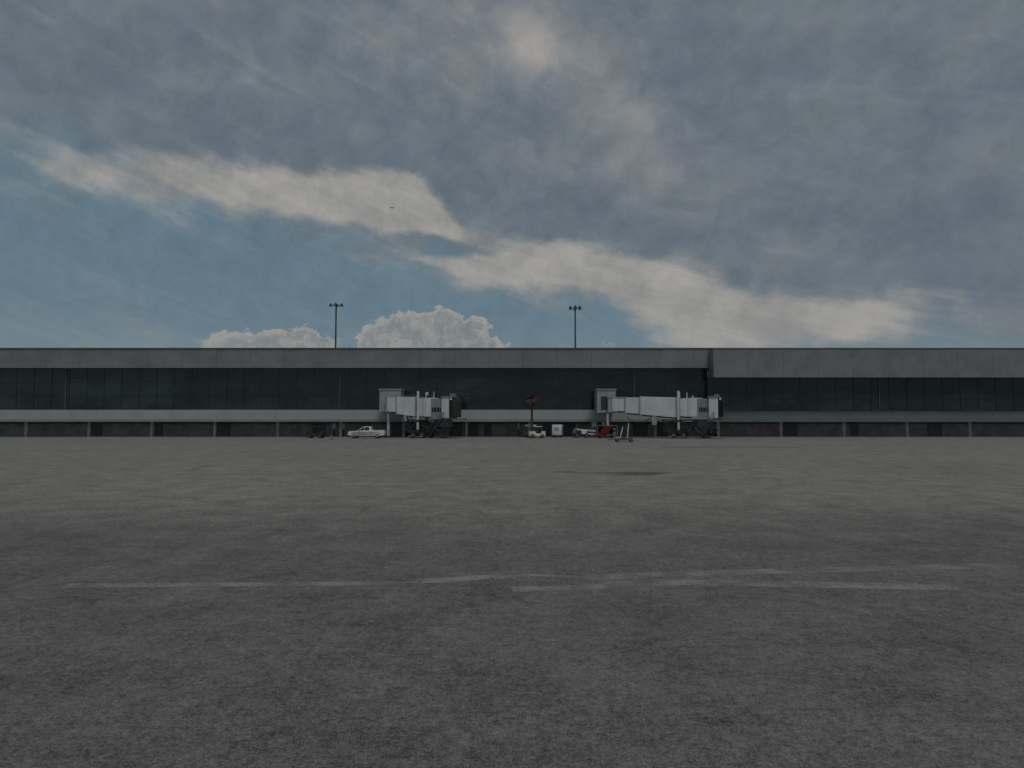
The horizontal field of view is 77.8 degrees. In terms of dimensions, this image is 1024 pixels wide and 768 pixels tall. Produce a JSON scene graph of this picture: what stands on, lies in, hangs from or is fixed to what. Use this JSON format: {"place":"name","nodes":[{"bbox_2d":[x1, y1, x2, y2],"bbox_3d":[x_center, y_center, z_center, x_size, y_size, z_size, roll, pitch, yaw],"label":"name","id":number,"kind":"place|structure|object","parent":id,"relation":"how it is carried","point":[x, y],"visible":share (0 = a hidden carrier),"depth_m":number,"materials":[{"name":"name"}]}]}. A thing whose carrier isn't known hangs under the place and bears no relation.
{"place":"outdoors","nodes":[
{"label":"outdoors","id":0,"kind":"place"},
{"bbox_2d":[379,389,466,437],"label":"jet bridge","id":1,"kind":"structure","parent":0,"point":[446,410],"depth_m":104.40,"materials":[{"name":"metal"}]},
{"bbox_2d":[0,436,1023,767],"bbox_3d":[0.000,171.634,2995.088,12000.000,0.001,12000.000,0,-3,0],"label":"apron ground","id":2,"kind":"structure","parent":0,"point":[484,672],"depth_m":10.32,"materials":[{"name":"grey asphalt"}]},
{"bbox_2d":[60,581,395,587],"bbox_3d":[-5.111,3.651,11.558,5.963,0.001,0.324,0,-3,-2],"label":"painted line","id":3,"kind":"object","parent":2,"relation":"on","point":[221,584],"visible":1,"depth_m":11.56,"materials":[{"name":"grey paint"}]},
{"bbox_2d":[306,426,326,437],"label":"baggage tug","id":4,"kind":"object","parent":2,"relation":"on","point":[319,434],"visible":0.98,"depth_m":103.72,"materials":[{"name":"grey paint"}]},
{"bbox_2d":[332,423,335,435],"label":"utility post","id":5,"kind":"object","parent":2,"relation":"on","point":[334,426],"visible":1,"depth_m":114.07,"materials":[{"name":"metal"}]},
{"bbox_2d":[329,303,343,347],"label":"light mast","id":6,"kind":"object","parent":2,"relation":"on","point":[336,305],"visible":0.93,"depth_m":171.04,"materials":[{"name":"metal"}]},
{"bbox_2d":[347,426,386,437],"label":"pickup truck","id":7,"kind":"object","parent":2,"relation":"on","point":[366,431],"visible":0.99,"depth_m":102.19,"materials":[{"name":"white metal"}]},
{"bbox_2d":[419,574,503,582],"bbox_3d":[-0.938,3.675,11.979,1.634,0.001,0.377,1,-3,-14],"label":"painted line","id":8,"kind":"object","parent":2,"relation":"on","point":[454,579],"visible":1,"depth_m":11.99,"materials":[{"name":"grey paint"}]},
{"bbox_2d":[524,425,536,436],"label":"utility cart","id":9,"kind":"object","parent":2,"relation":"on","point":[526,431],"visible":0.41,"depth_m":107.94,"materials":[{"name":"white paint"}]},
{"bbox_2d":[526,394,540,430],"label":"palm tree","id":10,"kind":"object","parent":2,"relation":"on","point":[531,401],"visible":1,"depth_m":105.88,"materials":[{"name":"brown plant"}]},
{"bbox_2d":[528,426,545,437],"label":"baggage tug","id":11,"kind":"object","parent":2,"relation":"on","point":[540,434],"visible":0.99,"depth_m":103.74,"materials":[{"name":"white paint"}]},
{"bbox_2d":[504,574,585,577],"bbox_3d":[0.636,3.687,12.192,1.601,0.001,0.260,0,-3,2],"label":"painted line","id":12,"kind":"object","parent":2,"relation":"on","point":[531,575],"visible":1,"depth_m":12.23,"materials":[{"name":"grey paint"}]},
{"bbox_2d":[552,425,562,436],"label":"box trailer","id":13,"kind":"object","parent":2,"relation":"on","point":[557,430],"visible":0.94,"depth_m":107.53,"materials":[{"name":"white paint"}]},
{"bbox_2d":[512,584,607,591],"bbox_3d":[0.869,3.638,11.323,1.770,0.001,0.398,0,-3,-7],"label":"painted line","id":14,"kind":"object","parent":2,"relation":"on","point":[534,588],"visible":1,"depth_m":11.35,"materials":[{"name":"grey paint"}]},
{"bbox_2d":[569,305,581,347],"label":"light mast","id":15,"kind":"object","parent":2,"relation":"on","point":[574,308],"visible":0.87,"depth_m":173.02,"materials":[{"name":"metal"}]},
{"bbox_2d":[572,428,595,437],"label":"belt loader","id":16,"kind":"object","parent":2,"relation":"on","point":[576,433],"visible":0.99,"depth_m":106.01,"materials":[{"name":"metal"}]},
{"bbox_2d":[595,425,617,437],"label":"baggage cart","id":17,"kind":"object","parent":2,"relation":"on","point":[602,430],"visible":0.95,"depth_m":102.96,"materials":[{"name":"metal"}]},
{"bbox_2d":[608,423,632,441],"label":"flat dolly","id":18,"kind":"object","parent":2,"relation":"on","point":[616,439],"visible":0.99,"depth_m":85.19,"materials":[{"name":"metal"}]},
{"bbox_2d":[707,429,716,435],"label":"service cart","id":19,"kind":"object","parent":2,"relation":"on","point":[710,432],"visible":0.88,"depth_m":113.64,"materials":[{"name":"metal"}]},
{"bbox_2d":[604,579,958,589],"bbox_3d":[4.856,3.651,11.558,6.343,0.001,0.640,0,-3,2],"label":"painted line","id":20,"kind":"object","parent":2,"relation":"on","point":[831,585],"visible":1,"depth_m":11.56,"materials":[{"name":"grey paint"}]},
{"bbox_2d":[587,563,1021,579],"bbox_3d":[5.881,3.712,12.626,8.986,0.001,0.495,0,-3,-7],"label":"painted line","id":21,"kind":"object","parent":2,"relation":"on","point":[756,571],"visible":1,"depth_m":12.55,"materials":[{"name":"grey paint"}]},
{"bbox_2d":[0,348,1023,436],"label":"terminal building","id":22,"kind":"structure","parent":0,"point":[780,392],"depth_m":111.69,"materials":[{"name":"metal"}]},
{"bbox_2d":[91,423,101,435],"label":"service door","id":23,"kind":"structure","parent":22,"relation":"in","point":[96,428],"depth_m":117.43,"materials":[{"name":"metal"}]},
{"bbox_2d":[155,423,162,435],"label":"service door","id":24,"kind":"structure","parent":22,"relation":"in","point":[158,426],"depth_m":117.43,"materials":[{"name":"metal"}]},
{"bbox_2d":[216,423,229,435],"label":"service door","id":25,"kind":"structure","parent":22,"relation":"in","point":[223,429],"depth_m":117.43,"materials":[{"name":"metal"}]},
{"bbox_2d":[311,423,324,431],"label":"service door","id":26,"kind":"structure","parent":22,"relation":"in","point":[313,424],"depth_m":117.46,"materials":[{"name":"metal"}]},
{"bbox_2d":[391,423,401,435],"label":"service door","id":27,"kind":"structure","parent":22,"relation":"in","point":[396,430],"depth_m":117.43,"materials":[{"name":"metal"}]},
{"bbox_2d":[450,423,461,435],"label":"service door","id":28,"kind":"structure","parent":22,"relation":"in","point":[456,430],"depth_m":117.43,"materials":[{"name":"metal"}]},
{"bbox_2d":[468,423,477,435],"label":"service door","id":29,"kind":"structure","parent":22,"relation":"in","point":[472,427],"depth_m":117.43,"materials":[{"name":"metal"}]},
{"bbox_2d":[484,423,490,435],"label":"service door","id":30,"kind":"structure","parent":22,"relation":"in","point":[487,426],"depth_m":117.43,"materials":[{"name":"metal"}]},
{"bbox_2d":[543,423,550,435],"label":"service door","id":31,"kind":"structure","parent":22,"relation":"in","point":[546,426],"depth_m":117.43,"materials":[{"name":"metal"}]},
{"bbox_2d":[564,423,575,435],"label":"service door","id":32,"kind":"structure","parent":22,"relation":"in","point":[568,427],"depth_m":117.46,"materials":[{"name":"metal"}]},
{"bbox_2d":[633,423,647,435],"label":"service door","id":33,"kind":"structure","parent":22,"relation":"in","point":[638,429],"depth_m":117.43,"materials":[{"name":"metal"}]},
{"bbox_2d":[657,423,667,435],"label":"service door","id":34,"kind":"structure","parent":22,"relation":"in","point":[660,432],"depth_m":117.43,"materials":[{"name":"metal"}]},
{"bbox_2d":[783,423,797,435],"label":"service door","id":35,"kind":"structure","parent":22,"relation":"in","point":[789,429],"depth_m":117.43,"materials":[{"name":"metal"}]},
{"bbox_2d":[850,423,858,435],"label":"service door","id":36,"kind":"structure","parent":22,"relation":"in","point":[853,426],"depth_m":117.44,"materials":[{"name":"metal"}]},
{"bbox_2d":[927,423,941,435],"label":"service door","id":37,"kind":"structure","parent":22,"relation":"in","point":[933,429],"depth_m":117.43,"materials":[{"name":"metal"}]},
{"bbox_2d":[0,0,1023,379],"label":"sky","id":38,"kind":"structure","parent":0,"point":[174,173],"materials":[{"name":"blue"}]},
{"bbox_2d":[594,389,729,437],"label":"jet bridge","id":39,"kind":"structure","parent":0,"point":[654,408],"depth_m":103.19,"materials":[{"name":"white metal"}]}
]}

